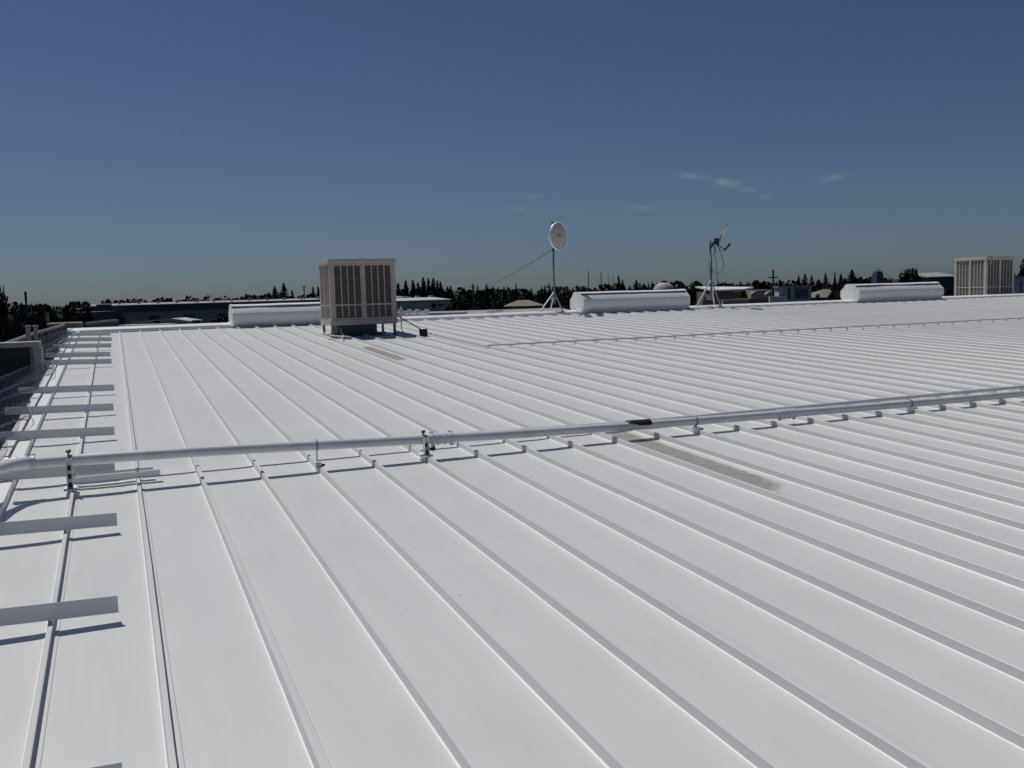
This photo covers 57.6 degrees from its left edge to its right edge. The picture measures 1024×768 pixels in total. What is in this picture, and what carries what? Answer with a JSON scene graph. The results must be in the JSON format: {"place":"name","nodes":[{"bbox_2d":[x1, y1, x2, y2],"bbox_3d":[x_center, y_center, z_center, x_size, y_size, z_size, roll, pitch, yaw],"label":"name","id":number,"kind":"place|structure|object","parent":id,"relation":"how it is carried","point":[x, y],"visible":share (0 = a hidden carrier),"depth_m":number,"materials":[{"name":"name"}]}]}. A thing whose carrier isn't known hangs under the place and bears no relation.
{"place":"outdoors","nodes":[
{"label":"outdoors","id":0,"kind":"place"},
{"bbox_2d":[24,291,28,316],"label":"cell tower","id":1,"kind":"structure","parent":0,"point":[25,297],"depth_m":320.10,"materials":[{"name":"metal"}]},
{"bbox_2d":[75,311,114,320],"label":"dark shed","id":2,"kind":"structure","parent":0,"point":[101,315],"depth_m":245.20,"materials":[{"name":"beige paint"}]},
{"bbox_2d":[85,319,118,327],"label":"building","id":3,"kind":"structure","parent":0,"point":[109,323],"depth_m":59.09,"materials":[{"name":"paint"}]},
{"bbox_2d":[118,323,177,325],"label":"building","id":4,"kind":"structure","parent":0,"point":[147,324],"depth_m":64.00,"materials":[{"name":"white metal"}]},
{"bbox_2d":[130,317,202,323],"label":"white gabled building","id":5,"kind":"structure","parent":0,"point":[182,320],"depth_m":92.02,"materials":[{"name":"white metal"}]},
{"bbox_2d":[214,314,228,322],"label":"hedge","id":6,"kind":"object","parent":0,"point":[222,319],"visible":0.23,"depth_m":107.73,"materials":[{"name":"green plant"}]},
{"bbox_2d":[8,294,565,322],"bbox_3d":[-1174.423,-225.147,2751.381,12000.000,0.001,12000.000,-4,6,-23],"label":"ground","id":7,"kind":"structure","parent":0,"point":[60,316],"depth_m":880.22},
{"bbox_2d":[36,307,48,327],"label":"broadleaf tree","id":8,"kind":"object","parent":7,"relation":"on","point":[40,311],"visible":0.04,"depth_m":125.04,"materials":[{"name":"green plant"}]},
{"bbox_2d":[76,310,85,327],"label":"broadleaf tree","id":9,"kind":"object","parent":7,"relation":"on","point":[79,317],"visible":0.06,"depth_m":130.06,"materials":[{"name":"green plant"}]},
{"bbox_2d":[83,305,94,321],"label":"broadleaf tree","id":10,"kind":"object","parent":7,"relation":"on","point":[87,316],"visible":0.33,"depth_m":179.86,"materials":[{"name":"green plant"}]},
{"bbox_2d":[94,304,122,324],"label":"warehouse annex","id":11,"kind":"object","parent":7,"relation":"on","point":[117,313],"visible":0.39,"depth_m":290.58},
{"bbox_2d":[90,296,410,324],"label":"warehouse","id":12,"kind":"structure","parent":7,"relation":"on","point":[158,310],"depth_m":311.66,"materials":[{"name":"metal"}]},
{"bbox_2d":[270,286,279,298],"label":"conifer tree","id":13,"kind":"object","parent":7,"relation":"on","point":[275,294],"visible":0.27,"depth_m":379.86,"materials":[{"name":"green plant"}]},
{"bbox_2d":[278,283,290,298],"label":"conifer tree","id":14,"kind":"object","parent":7,"relation":"on","point":[283,293],"visible":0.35,"depth_m":379.68,"materials":[{"name":"green plant"}]},
{"bbox_2d":[396,283,403,295],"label":"conifer tree","id":15,"kind":"object","parent":7,"relation":"on","point":[398,292],"visible":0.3,"depth_m":469.63,"materials":[{"name":"green plant"}]},
{"bbox_2d":[402,280,410,296],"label":"conifer tree","id":16,"kind":"object","parent":7,"relation":"on","point":[406,292],"visible":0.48,"depth_m":477.90,"materials":[{"name":"green plant"}]},
{"bbox_2d":[410,280,415,297],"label":"conifer tree","id":17,"kind":"object","parent":7,"relation":"on","point":[413,287],"visible":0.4,"depth_m":485.81,"materials":[{"name":"green plant"}]},
{"bbox_2d":[414,282,421,296],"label":"conifer tree","id":18,"kind":"object","parent":7,"relation":"on","point":[418,292],"visible":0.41,"depth_m":469.91,"materials":[{"name":"green plant"}]},
{"bbox_2d":[420,277,427,296],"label":"conifer tree","id":19,"kind":"object","parent":7,"relation":"on","point":[424,291],"visible":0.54,"depth_m":477.81,"materials":[{"name":"green plant"}]},
{"bbox_2d":[425,278,431,295],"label":"conifer tree","id":20,"kind":"object","parent":7,"relation":"on","point":[428,289],"visible":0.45,"depth_m":485.69,"materials":[{"name":"green plant"}]},
{"bbox_2d":[430,278,438,296],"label":"conifer tree","id":21,"kind":"object","parent":7,"relation":"on","point":[433,290],"visible":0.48,"depth_m":469.97,"materials":[{"name":"green plant"}]},
{"bbox_2d":[443,286,452,301],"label":"conifer tree","id":22,"kind":"object","parent":7,"relation":"on","point":[446,294],"visible":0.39,"depth_m":469.82,"materials":[{"name":"green plant"}]},
{"bbox_2d":[451,295,466,310],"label":"broadleaf tree","id":23,"kind":"object","parent":7,"relation":"on","point":[453,305],"visible":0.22,"depth_m":229.41,"materials":[{"name":"green plant"}]},
{"bbox_2d":[456,297,472,310],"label":"broadleaf tree","id":24,"kind":"object","parent":7,"relation":"on","point":[463,306],"visible":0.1,"depth_m":159.94,"materials":[{"name":"green plant"}]},
{"bbox_2d":[464,289,477,308],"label":"broadleaf tree","id":25,"kind":"object","parent":7,"relation":"on","point":[469,299],"visible":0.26,"depth_m":249.82,"materials":[{"name":"green plant"}]},
{"bbox_2d":[475,297,488,309],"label":"broadleaf tree","id":26,"kind":"object","parent":7,"relation":"on","point":[479,304],"visible":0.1,"depth_m":149.44,"materials":[{"name":"green plant"}]},
{"bbox_2d":[488,297,506,309],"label":"broadleaf tree","id":27,"kind":"object","parent":7,"relation":"on","point":[498,305],"visible":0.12,"depth_m":199.43,"materials":[{"name":"green plant"}]},
{"bbox_2d":[490,291,504,307],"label":"broadleaf tree","id":28,"kind":"object","parent":7,"relation":"on","point":[497,295],"visible":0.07,"depth_m":239.85,"materials":[{"name":"green plant"}]},
{"bbox_2d":[501,287,508,306],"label":"conifer tree","id":29,"kind":"object","parent":7,"relation":"on","point":[504,296],"visible":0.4,"depth_m":330.06,"materials":[{"name":"green plant"}]},
{"bbox_2d":[1,274,1015,317],"bbox_3d":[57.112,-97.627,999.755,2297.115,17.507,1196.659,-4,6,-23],"label":"distant wood","id":30,"kind":"object","parent":7,"relation":"on","point":[74,307],"visible":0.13,"depth_m":747.60,"materials":[{"name":"green plant"}]},
{"bbox_2d":[507,292,518,303],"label":"broadleaf tree","id":31,"kind":"object","parent":7,"relation":"on","point":[514,297],"visible":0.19,"depth_m":259.91,"materials":[{"name":"green plant"}]},
{"bbox_2d":[523,291,533,300],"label":"broadleaf tree","id":32,"kind":"object","parent":7,"relation":"on","point":[528,296],"visible":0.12,"depth_m":259.62,"materials":[{"name":"green plant"}]},
{"bbox_2d":[532,291,553,307],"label":"broadleaf tree","id":33,"kind":"object","parent":7,"relation":"on","point":[540,294],"visible":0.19,"depth_m":249.42,"materials":[{"name":"green plant"}]},
{"bbox_2d":[563,291,572,309],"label":"broadleaf tree","id":34,"kind":"object","parent":7,"relation":"on","point":[568,298],"visible":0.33,"depth_m":259.31,"materials":[{"name":"green plant"}]},
{"bbox_2d":[675,282,688,292],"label":"broadleaf tree","id":35,"kind":"object","parent":7,"relation":"on","point":[680,285],"visible":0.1,"depth_m":379.07,"materials":[{"name":"green plant"}]},
{"bbox_2d":[688,281,701,304],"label":"broadleaf tree","id":36,"kind":"object","parent":7,"relation":"on","point":[693,290],"visible":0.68,"depth_m":379.23,"materials":[{"name":"green plant"}]},
{"bbox_2d":[814,279,821,290],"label":"broadleaf tree","id":37,"kind":"object","parent":7,"relation":"on","point":[818,285],"visible":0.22,"depth_m":319.69,"materials":[{"name":"green plant"}]},
{"bbox_2d":[836,274,844,292],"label":"conifer tree","id":38,"kind":"object","parent":7,"relation":"on","point":[840,281],"visible":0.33,"depth_m":299.92,"materials":[{"name":"green plant"}]},
{"bbox_2d":[845,269,858,284],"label":"conifer tree","id":39,"kind":"object","parent":7,"relation":"on","point":[852,280],"visible":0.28,"depth_m":299.80,"materials":[{"name":"green plant"}]},
{"bbox_2d":[872,268,882,283],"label":"tower block","id":40,"kind":"structure","parent":7,"relation":"on","point":[877,275],"depth_m":698.64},
{"bbox_2d":[396,295,451,314],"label":"emblem building","id":41,"kind":"structure","parent":0,"point":[430,303],"depth_m":193.10,"materials":[{"name":"black metal"}]},
{"bbox_2d":[402,308,567,315],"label":"neighbour building","id":42,"kind":"structure","parent":0,"point":[480,311],"depth_m":56.16,"materials":[{"name":"metal"}]},
{"bbox_2d":[0,0,1023,308],"label":"sky","id":43,"kind":"structure","parent":0,"point":[150,150],"materials":[{"name":"blue"}]},
{"bbox_2d":[504,300,542,308],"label":"house","id":44,"kind":"structure","parent":0,"point":[522,304],"depth_m":166.10,"materials":[{"name":"brown"}]},
{"bbox_2d":[769,285,812,302],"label":"glazed building","id":45,"kind":"structure","parent":0,"point":[791,293],"depth_m":89.84,"materials":[{"name":"blue glass"}]},
{"bbox_2d":[793,287,808,299],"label":"window","id":46,"kind":"structure","parent":45,"relation":"in","point":[800,293],"depth_m":89.90,"materials":[{"name":"blue glass"}]},
{"bbox_2d":[811,289,831,300],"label":"house","id":47,"kind":"structure","parent":0,"point":[824,293],"depth_m":122.15,"materials":[{"name":"brown"}]},
{"bbox_2d":[893,272,953,295],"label":"pale roofed warehouse","id":48,"kind":"structure","parent":0,"point":[946,281],"depth_m":260.22,"materials":[{"name":"metal"}]},
{"label":"pavement","id":49,"kind":"structure","parent":0,"visible":0},
{"bbox_2d":[0,285,12,341],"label":"broadleaf tree","id":50,"kind":"object","parent":49,"relation":"on","point":[5,321],"visible":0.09,"depth_m":61.89,"materials":[{"name":"green plant"}]},
{"bbox_2d":[1,327,16,341],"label":"broadleaf tree","id":51,"kind":"object","parent":49,"relation":"on","point":[8,334],"visible":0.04,"depth_m":51.91,"materials":[{"name":"green plant"}]},
{"bbox_2d":[9,318,24,339],"bbox_3d":[-31.106,-0.358,58.413,2.424,7.541,2.502,0,6,15],"label":"broadleaf tree","id":52,"kind":"object","parent":49,"relation":"on","point":[16,326],"visible":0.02,"depth_m":57.94,"materials":[{"name":"green plant"}]},
{"bbox_2d":[0,341,44,448],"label":"parapet wall","id":53,"kind":"structure","parent":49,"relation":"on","point":[14,356],"depth_m":15.12,"materials":[{"name":"concrete"}]},
{"bbox_2d":[0,360,54,460],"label":"bird netting","id":54,"kind":"object","parent":53,"relation":"attached to","point":[33,374],"visible":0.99,"depth_m":11.61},
{"bbox_2d":[24,325,30,340],"bbox_3d":[-9.431,2.651,18.709,0.110,7.651,0.110,-4,6,-23],"label":"fence post","id":55,"kind":"object","parent":49,"relation":"on","point":[28,334],"visible":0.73,"depth_m":18.32,"materials":[{"name":"concrete"}]},
{"bbox_2d":[25,312,36,329],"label":"broadleaf tree","id":56,"kind":"object","parent":49,"relation":"on","point":[32,319],"visible":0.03,"depth_m":89.72,"materials":[{"name":"green plant"}]},
{"bbox_2d":[6,324,64,371],"bbox_3d":[-12.211,2.254,24.806,0.195,7.424,18.301,-4,6,-23],"label":"timber railing","id":57,"kind":"object","parent":49,"relation":"on","point":[40,333],"visible":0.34,"depth_m":24.71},
{"bbox_2d":[32,325,38,340],"bbox_3d":[-9.946,2.555,20.007,0.110,7.621,0.110,-4,6,-23],"label":"fence post","id":58,"kind":"object","parent":49,"relation":"on","point":[35,330],"visible":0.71,"depth_m":19.62,"materials":[{"name":"concrete"}]},
{"bbox_2d":[35,314,47,341],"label":"broadleaf tree","id":59,"kind":"object","parent":49,"relation":"on","point":[41,321],"visible":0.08,"depth_m":83.84,"materials":[{"name":"green plant"}]},
{"bbox_2d":[49,313,60,322],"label":"broadleaf tree","id":60,"kind":"object","parent":49,"relation":"on","point":[55,318],"visible":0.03,"depth_m":87.78,"materials":[{"name":"green plant"}]},
{"bbox_2d":[46,322,83,357],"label":"neighbour shed","id":61,"kind":"structure","parent":49,"relation":"on","point":[73,325],"depth_m":45.30,"materials":[{"name":"grey paint"}]},
{"bbox_2d":[61,313,71,321],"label":"broadleaf tree","id":62,"kind":"object","parent":49,"relation":"on","point":[66,318],"visible":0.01,"depth_m":79.98,"materials":[{"name":"green plant"}]},
{"bbox_2d":[61,305,73,320],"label":"broadleaf tree","id":63,"kind":"object","parent":49,"relation":"on","point":[67,310],"visible":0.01,"depth_m":104.85,"materials":[{"name":"green plant"}]},
{"bbox_2d":[0,293,1023,767],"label":"metal roofed building","id":64,"kind":"structure","parent":49,"relation":"on","point":[832,591],"depth_m":5.47,"materials":[{"name":"white metal"}]},
{"bbox_2d":[0,463,114,480],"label":"strap board","id":65,"kind":"object","parent":64,"relation":"on","point":[50,472],"visible":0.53,"depth_m":7.25,"materials":[{"name":"grey metal"}]},
{"bbox_2d":[0,426,114,439],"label":"strap board","id":66,"kind":"object","parent":64,"relation":"on","point":[59,433],"visible":1,"depth_m":8.88,"materials":[{"name":"grey metal"}]},
{"bbox_2d":[0,513,116,535],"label":"strap board","id":67,"kind":"object","parent":64,"relation":"on","point":[55,524],"visible":1,"depth_m":5.81,"materials":[{"name":"grey metal"}]},
{"bbox_2d":[4,403,113,414],"bbox_3d":[-5.021,0.276,10.352,1.088,0.116,0.032,-4,6,-23],"label":"strap board","id":68,"kind":"object","parent":64,"relation":"on","point":[70,408],"visible":1,"depth_m":10.35,"materials":[{"name":"grey metal"}]},
{"bbox_2d":[0,596,118,625],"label":"strap board","id":69,"kind":"object","parent":64,"relation":"on","point":[48,612],"visible":1,"depth_m":4.38,"materials":[{"name":"grey metal"}]},
{"bbox_2d":[18,384,113,393],"bbox_3d":[-5.716,0.064,11.967,1.108,0.116,0.032,-4,6,-23],"label":"strap board","id":70,"kind":"object","parent":64,"relation":"on","point":[77,388],"visible":0.93,"depth_m":11.97,"materials":[{"name":"grey metal"}]},
{"bbox_2d":[64,449,77,493],"bbox_3d":[-3.294,0.651,6.934,0.090,0.323,0.190,-4,6,-23],"label":"pipe support","id":71,"kind":"object","parent":64,"relation":"on","point":[69,487],"visible":1,"depth_m":6.91,"materials":[{"name":"white paint"}]},
{"bbox_2d":[40,359,111,364],"bbox_3d":[-7.110,-0.361,15.208,1.050,0.115,0.032,-4,6,-22],"label":"strap board","id":72,"kind":"object","parent":64,"relation":"on","point":[81,361],"visible":0.98,"depth_m":15.20,"materials":[{"name":"grey metal"}]},
{"bbox_2d":[46,352,110,357],"bbox_3d":[-7.633,-0.518,16.400,1.031,0.115,0.032,-4,6,-23],"label":"strap board","id":73,"kind":"object","parent":64,"relation":"on","point":[83,354],"visible":1,"depth_m":16.40,"materials":[{"name":"grey metal"}]},
{"bbox_2d":[53,343,110,347],"bbox_3d":[-8.360,-0.746,18.132,1.024,0.114,0.032,-4,6,-23],"label":"strap board","id":74,"kind":"object","parent":64,"relation":"on","point":[96,345],"visible":0.93,"depth_m":18.14,"materials":[{"name":"grey metal"}]},
{"bbox_2d":[39,329,72,357],"bbox_3d":[-9.478,-0.696,18.835,0.999,0.662,7.134,-4,6,-23],"label":"netting","id":75,"kind":"object","parent":74,"relation":"attached to","point":[47,344],"visible":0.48,"depth_m":19.16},
{"bbox_2d":[62,337,111,341],"bbox_3d":[-8.951,-0.940,19.620,0.956,0.111,0.032,-4,6,-23],"label":"strap board","id":76,"kind":"object","parent":64,"relation":"on","point":[97,339],"visible":1,"depth_m":19.62,"materials":[{"name":"grey metal"}]},
{"bbox_2d":[68,332,110,335],"bbox_3d":[-9.586,-1.138,21.130,0.882,0.109,0.032,-4,6,-22],"label":"strap board","id":77,"kind":"object","parent":64,"relation":"on","point":[90,333],"visible":0.93,"depth_m":21.12,"materials":[{"name":"grey metal"}]},
{"bbox_2d":[90,762,121,767],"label":"strap board","id":78,"kind":"object","parent":64,"relation":"on","point":[116,765],"visible":1,"depth_m":2.97,"materials":[{"name":"grey metal"}]},
{"bbox_2d":[73,467,152,476],"bbox_3d":[-3.136,0.703,7.304,0.600,0.050,0.042,-4,6,-23],"label":"strut channel","id":79,"kind":"object","parent":64,"relation":"on","point":[107,472],"visible":0.34,"depth_m":7.30,"materials":[{"name":"metal"}]},
{"bbox_2d":[73,469,160,482],"bbox_3d":[-3.078,0.712,7.231,0.650,0.050,0.042,-4,6,-23],"label":"strut channel","id":80,"kind":"object","parent":64,"relation":"on","point":[113,476],"visible":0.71,"depth_m":7.22,"materials":[{"name":"white paint"}]},
{"bbox_2d":[228,302,320,327],"bbox_3d":[-5.513,-1.873,24.808,3.922,0.618,0.912,-4,6,-23],"label":"ridge ventilator","id":81,"kind":"object","parent":64,"relation":"on","point":[271,314],"visible":0.58,"depth_m":24.15,"materials":[{"name":"white paint"}]},
{"bbox_2d":[314,439,324,467],"bbox_3d":[-1.589,0.567,7.653,0.072,0.232,0.122,-4,6,-23],"label":"pipe support","id":82,"kind":"object","parent":64,"relation":"on","point":[317,463],"visible":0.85,"depth_m":7.62,"materials":[{"name":"white paint"}]},
{"bbox_2d":[317,258,397,339],"bbox_3d":[-3.443,-1.914,20.660,1.826,1.750,2.205,-4,6,-23],"label":"evaporative cooler","id":83,"kind":"object","parent":64,"relation":"on","point":[358,297],"visible":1,"depth_m":20.72,"materials":[{"name":"beige paint"}]},
{"bbox_2d":[397,309,428,316],"bbox_3d":[-4.872,-3.519,46.014,1.582,0.393,0.207,-2,6,0],"label":"pipe rack","id":84,"kind":"object","parent":64,"relation":"on","point":[416,311],"visible":0.9,"depth_m":45.95,"materials":[{"name":"white metal"}]},
{"bbox_2d":[419,329,427,336],"bbox_3d":[-1.964,-1.137,20.649,0.170,0.165,0.160,-4,6,-23],"label":"junction box","id":85,"kind":"object","parent":64,"relation":"on","point":[423,332],"visible":0.91,"depth_m":20.59,"materials":[{"name":"black plastic"}]},
{"bbox_2d":[417,430,435,459],"bbox_3d":[-0.731,0.518,7.975,0.123,0.244,0.190,-4,6,-23],"label":"pipe support","id":86,"kind":"object","parent":64,"relation":"on","point":[427,448],"visible":0.91,"depth_m":7.94,"materials":[{"name":"white paint"}]},
{"bbox_2d":[0,390,1023,473],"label":"pipe run","id":87,"kind":"object","parent":64,"relation":"on","point":[32,462],"visible":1,"depth_m":8.07,"materials":[{"name":"white metal"}]},
{"bbox_2d":[540,222,566,311],"bbox_3d":[1.205,-3.423,27.500,0.670,2.720,0.809,1,6,23],"label":"dish antenna","id":88,"kind":"object","parent":64,"relation":"on","point":[557,237],"visible":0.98,"depth_m":27.40,"materials":[{"name":"metal"}]},
{"bbox_2d":[570,289,689,311],"bbox_3d":[3.655,-2.576,28.664,3.817,0.612,0.912,-4,6,-23],"label":"ridge ventilator","id":89,"kind":"object","parent":64,"relation":"on","point":[600,301],"visible":0.98,"depth_m":28.24,"materials":[{"name":"white paint"}]},
{"bbox_2d":[691,416,702,431],"bbox_3d":[1.793,0.381,9.035,0.072,0.147,0.122,-4,6,-23],"label":"pipe support","id":90,"kind":"object","parent":64,"relation":"on","point":[695,428],"visible":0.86,"depth_m":9.00,"materials":[{"name":"white paint"}]},
{"bbox_2d":[695,225,730,305],"bbox_3d":[6.432,-3.725,29.634,0.664,2.615,1.244,4,8,43],"label":"satellite dish","id":91,"kind":"object","parent":64,"relation":"on","point":[717,241],"visible":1,"depth_m":29.68,"materials":[{"name":"metal"}]},
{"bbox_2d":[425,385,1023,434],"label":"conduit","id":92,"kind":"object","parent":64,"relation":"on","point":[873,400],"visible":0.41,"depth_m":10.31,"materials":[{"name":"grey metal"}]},
{"bbox_2d":[428,317,1023,345],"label":"conduit","id":93,"kind":"object","parent":64,"relation":"on","point":[712,333],"visible":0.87,"depth_m":19.68,"materials":[{"name":"grey metal"}]},
{"bbox_2d":[840,282,943,301],"bbox_3d":[13.395,-3.249,32.766,3.970,0.616,0.912,-4,6,-23],"label":"ridge ventilator","id":94,"kind":"object","parent":64,"relation":"on","point":[890,291],"visible":0.96,"depth_m":32.30,"materials":[{"name":"white paint"}]},
{"bbox_2d":[954,256,1014,295],"bbox_3d":[19.766,-4.396,38.906,1.687,1.863,1.744,-4,6,-23],"label":"evaporative cooler","id":95,"kind":"object","parent":64,"relation":"on","point":[987,275],"visible":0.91,"depth_m":38.41,"materials":[{"name":"paint"}]},
{"bbox_2d":[555,296,565,307],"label":"broadleaf tree","id":96,"kind":"object","parent":49,"relation":"on","point":[560,299],"visible":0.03,"depth_m":139.59,"materials":[{"name":"green plant"}]},
{"bbox_2d":[653,281,674,289],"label":"silo","id":97,"kind":"object","parent":49,"relation":"on","point":[664,285],"visible":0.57,"depth_m":119.00,"materials":[{"name":"grey paint"}]},
{"bbox_2d":[695,286,754,304],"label":"canopy building","id":98,"kind":"structure","parent":49,"relation":"on","point":[730,295],"depth_m":126.42,"materials":[{"name":"white metal"}]},
{"bbox_2d":[721,300,748,304],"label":"front window","id":99,"kind":"structure","parent":98,"relation":"in","point":[722,301],"depth_m":110.53,"materials":[{"name":"glass"}]},
{"bbox_2d":[740,290,771,302],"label":"gabled shop","id":100,"kind":"structure","parent":49,"relation":"on","point":[761,296],"depth_m":117.62,"materials":[{"name":"beige paint"}]},
{"bbox_2d":[768,270,777,295],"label":"utility pole","id":101,"kind":"object","parent":49,"relation":"on","point":[772,277],"visible":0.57,"depth_m":110.05,"materials":[{"name":"metal"}]},
{"bbox_2d":[822,283,837,298],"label":"broadleaf tree","id":102,"kind":"object","parent":49,"relation":"on","point":[830,286],"depth_m":149.42,"materials":[{"name":"green plant"}]},
{"bbox_2d":[827,292,837,299],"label":"broadleaf tree","id":103,"kind":"object","parent":49,"relation":"on","point":[832,296],"visible":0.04,"depth_m":104.68,"materials":[{"name":"green plant"}]},
{"bbox_2d":[899,268,920,282],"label":"broadleaf tree","id":104,"kind":"object","parent":49,"relation":"on","point":[909,275],"visible":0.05,"depth_m":109.41,"materials":[{"name":"green plant"}]},
{"bbox_2d":[944,286,953,295],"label":"broadleaf tree","id":105,"kind":"object","parent":49,"relation":"on","point":[950,292],"visible":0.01,"depth_m":89.84,"materials":[{"name":"green plant"}]},
{"bbox_2d":[1014,276,1023,293],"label":"pale building","id":106,"kind":"structure","parent":49,"relation":"on","point":[1017,279],"depth_m":84.08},
{"bbox_2d":[1018,258,1023,276],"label":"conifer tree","id":107,"kind":"object","parent":49,"relation":"on","point":[1021,271],"visible":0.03,"depth_m":109.89,"materials":[{"name":"green plant"}]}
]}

